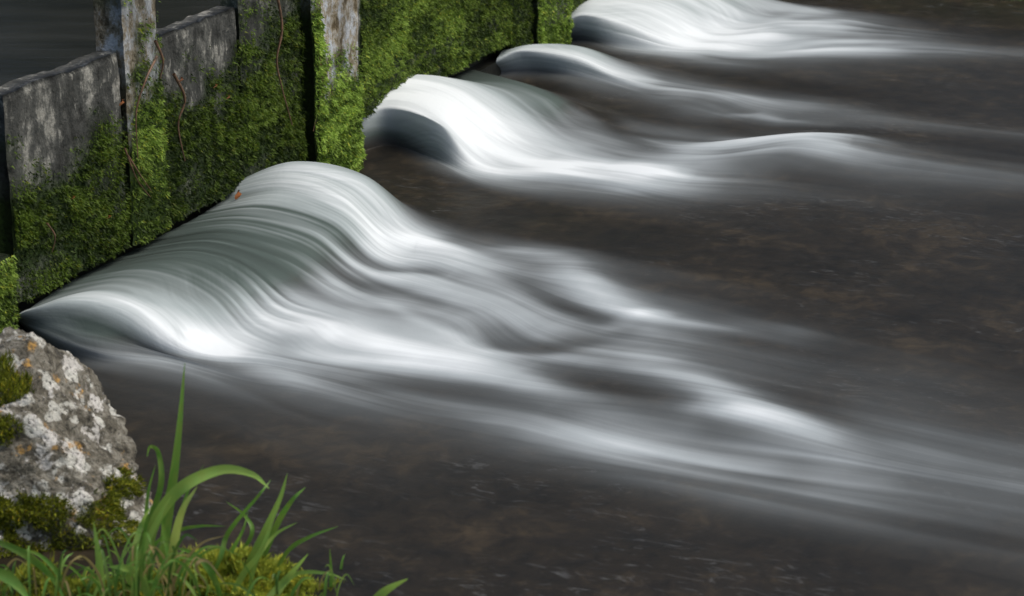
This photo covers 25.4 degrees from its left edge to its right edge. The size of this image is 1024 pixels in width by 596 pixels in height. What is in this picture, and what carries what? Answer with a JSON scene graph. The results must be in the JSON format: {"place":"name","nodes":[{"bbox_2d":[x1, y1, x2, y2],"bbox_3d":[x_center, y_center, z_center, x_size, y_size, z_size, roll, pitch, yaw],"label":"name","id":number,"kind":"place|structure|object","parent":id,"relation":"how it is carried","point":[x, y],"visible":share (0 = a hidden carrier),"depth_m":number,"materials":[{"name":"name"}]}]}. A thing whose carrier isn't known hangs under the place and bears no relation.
{"place":"outdoors","nodes":[
{"label":"outdoors","id":0,"kind":"place"},
{"bbox_2d":[0,0,220,85],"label":"upstream water","id":1,"kind":"structure","parent":0,"point":[37,36],"depth_m":7.97,"materials":[{"name":"grey liquid"}]},
{"bbox_2d":[0,0,1023,595],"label":"river water","id":2,"kind":"structure","parent":0,"point":[670,298],"depth_m":6.33,"materials":[{"name":"grey liquid"}]},
{"label":"downstream water","id":3,"kind":"structure","parent":0,"visible":0},
{"bbox_2d":[0,327,152,558],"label":"lichen covered rock","id":4,"kind":"object","parent":3,"relation":"in","point":[68,466],"visible":0.67,"depth_m":4.98,"materials":[{"name":"stone"}]},
{"bbox_2d":[0,363,407,595],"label":"grass","id":5,"kind":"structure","parent":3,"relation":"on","point":[137,570],"depth_m":4.55,"materials":[{"name":"green plant"}]},
{"bbox_2d":[276,568,344,595],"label":"moss mound","id":6,"kind":"object","parent":3,"relation":"in","point":[310,587],"visible":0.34,"depth_m":4.72,"materials":[{"name":"green plant"}]},
{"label":"ground","id":7,"kind":"structure","parent":0,"visible":0},
{"bbox_2d":[0,553,164,595],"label":"moss mound","id":8,"kind":"object","parent":7,"relation":"on","point":[42,578],"visible":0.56,"depth_m":4.62,"materials":[{"name":"green plant"}]},
{"bbox_2d":[142,541,330,595],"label":"moss mound","id":9,"kind":"object","parent":7,"relation":"on","point":[229,570],"visible":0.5,"depth_m":4.69,"materials":[{"name":"green plant"}]},
{"bbox_2d":[15,54,500,332],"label":"sill","id":10,"kind":"structure","parent":7,"relation":"on","point":[489,66],"depth_m":7.04,"materials":[{"name":"concrete"}]},
{"bbox_2d":[0,253,14,328],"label":"post","id":11,"kind":"object","parent":10,"relation":"on","point":[3,256],"visible":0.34,"depth_m":6.02,"materials":[{"name":"green plant"}]},
{"bbox_2d":[221,0,272,176],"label":"board","id":12,"kind":"object","parent":10,"relation":"on","point":[253,20],"visible":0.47,"depth_m":7.29,"materials":[{"name":"green plant"}]},
{"bbox_2d":[14,50,497,304],"bbox_3d":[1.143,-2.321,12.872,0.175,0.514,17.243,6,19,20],"label":"backing","id":13,"kind":"object","parent":10,"relation":"on","point":[482,59],"depth_m":9.41,"materials":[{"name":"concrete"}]},
{"bbox_2d":[0,50,126,302],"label":"panel","id":14,"kind":"object","parent":13,"relation":"attached to","point":[47,116],"visible":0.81,"depth_m":6.25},
{"bbox_2d":[93,0,165,245],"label":"lichen post","id":15,"kind":"object","parent":13,"relation":"attached to","point":[116,28],"visible":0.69,"depth_m":6.58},
{"bbox_2d":[156,6,240,221],"bbox_3d":[-0.995,-0.567,7.029,0.076,0.584,0.550,6,19,19],"label":"panel","id":16,"kind":"object","parent":13,"relation":"attached to","point":[214,28],"visible":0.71,"depth_m":7.00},
{"bbox_2d":[0,0,587,333],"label":"moss","id":17,"kind":"object","parent":13,"relation":"attached to","point":[29,219],"visible":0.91,"depth_m":7.30,"materials":[{"name":"green plant"}]},
{"bbox_2d":[72,77,240,218],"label":"fallen leaves","id":18,"kind":"object","parent":17,"relation":"on","point":[237,195],"visible":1,"depth_m":7.00,"materials":[{"name":"orange plant"}]},
{"bbox_2d":[357,0,509,113],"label":"panel","id":19,"kind":"object","parent":13,"relation":"attached to","point":[360,40],"visible":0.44,"depth_m":8.55,"materials":[{"name":"green plant"}]},
{"bbox_2d":[269,0,303,164],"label":"board","id":20,"kind":"object","parent":10,"relation":"on","point":[287,4],"visible":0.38,"depth_m":7.57,"materials":[{"name":"green plant"}]},
{"bbox_2d":[300,0,360,170],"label":"pale post","id":21,"kind":"object","parent":10,"relation":"on","point":[340,21],"visible":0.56,"depth_m":7.76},
{"bbox_2d":[46,0,322,251],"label":"hanging root","id":22,"kind":"object","parent":21,"relation":"attached to","point":[176,78],"visible":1,"depth_m":6.71,"materials":[{"name":"brown plant"}]},
{"bbox_2d":[498,0,531,55],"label":"board","id":23,"kind":"object","parent":10,"relation":"on","point":[509,46],"visible":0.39,"depth_m":9.57,"materials":[{"name":"green plant"}]},
{"bbox_2d":[531,0,569,44],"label":"green post","id":24,"kind":"object","parent":10,"relation":"on","point":[534,3],"visible":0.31,"depth_m":9.75,"materials":[{"name":"green plant"}]},
{"bbox_2d":[571,0,586,9],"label":"panel end","id":25,"kind":"object","parent":24,"relation":"attached to","point":[578,1],"visible":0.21,"depth_m":10.32,"materials":[{"name":"green plant"}]}
]}

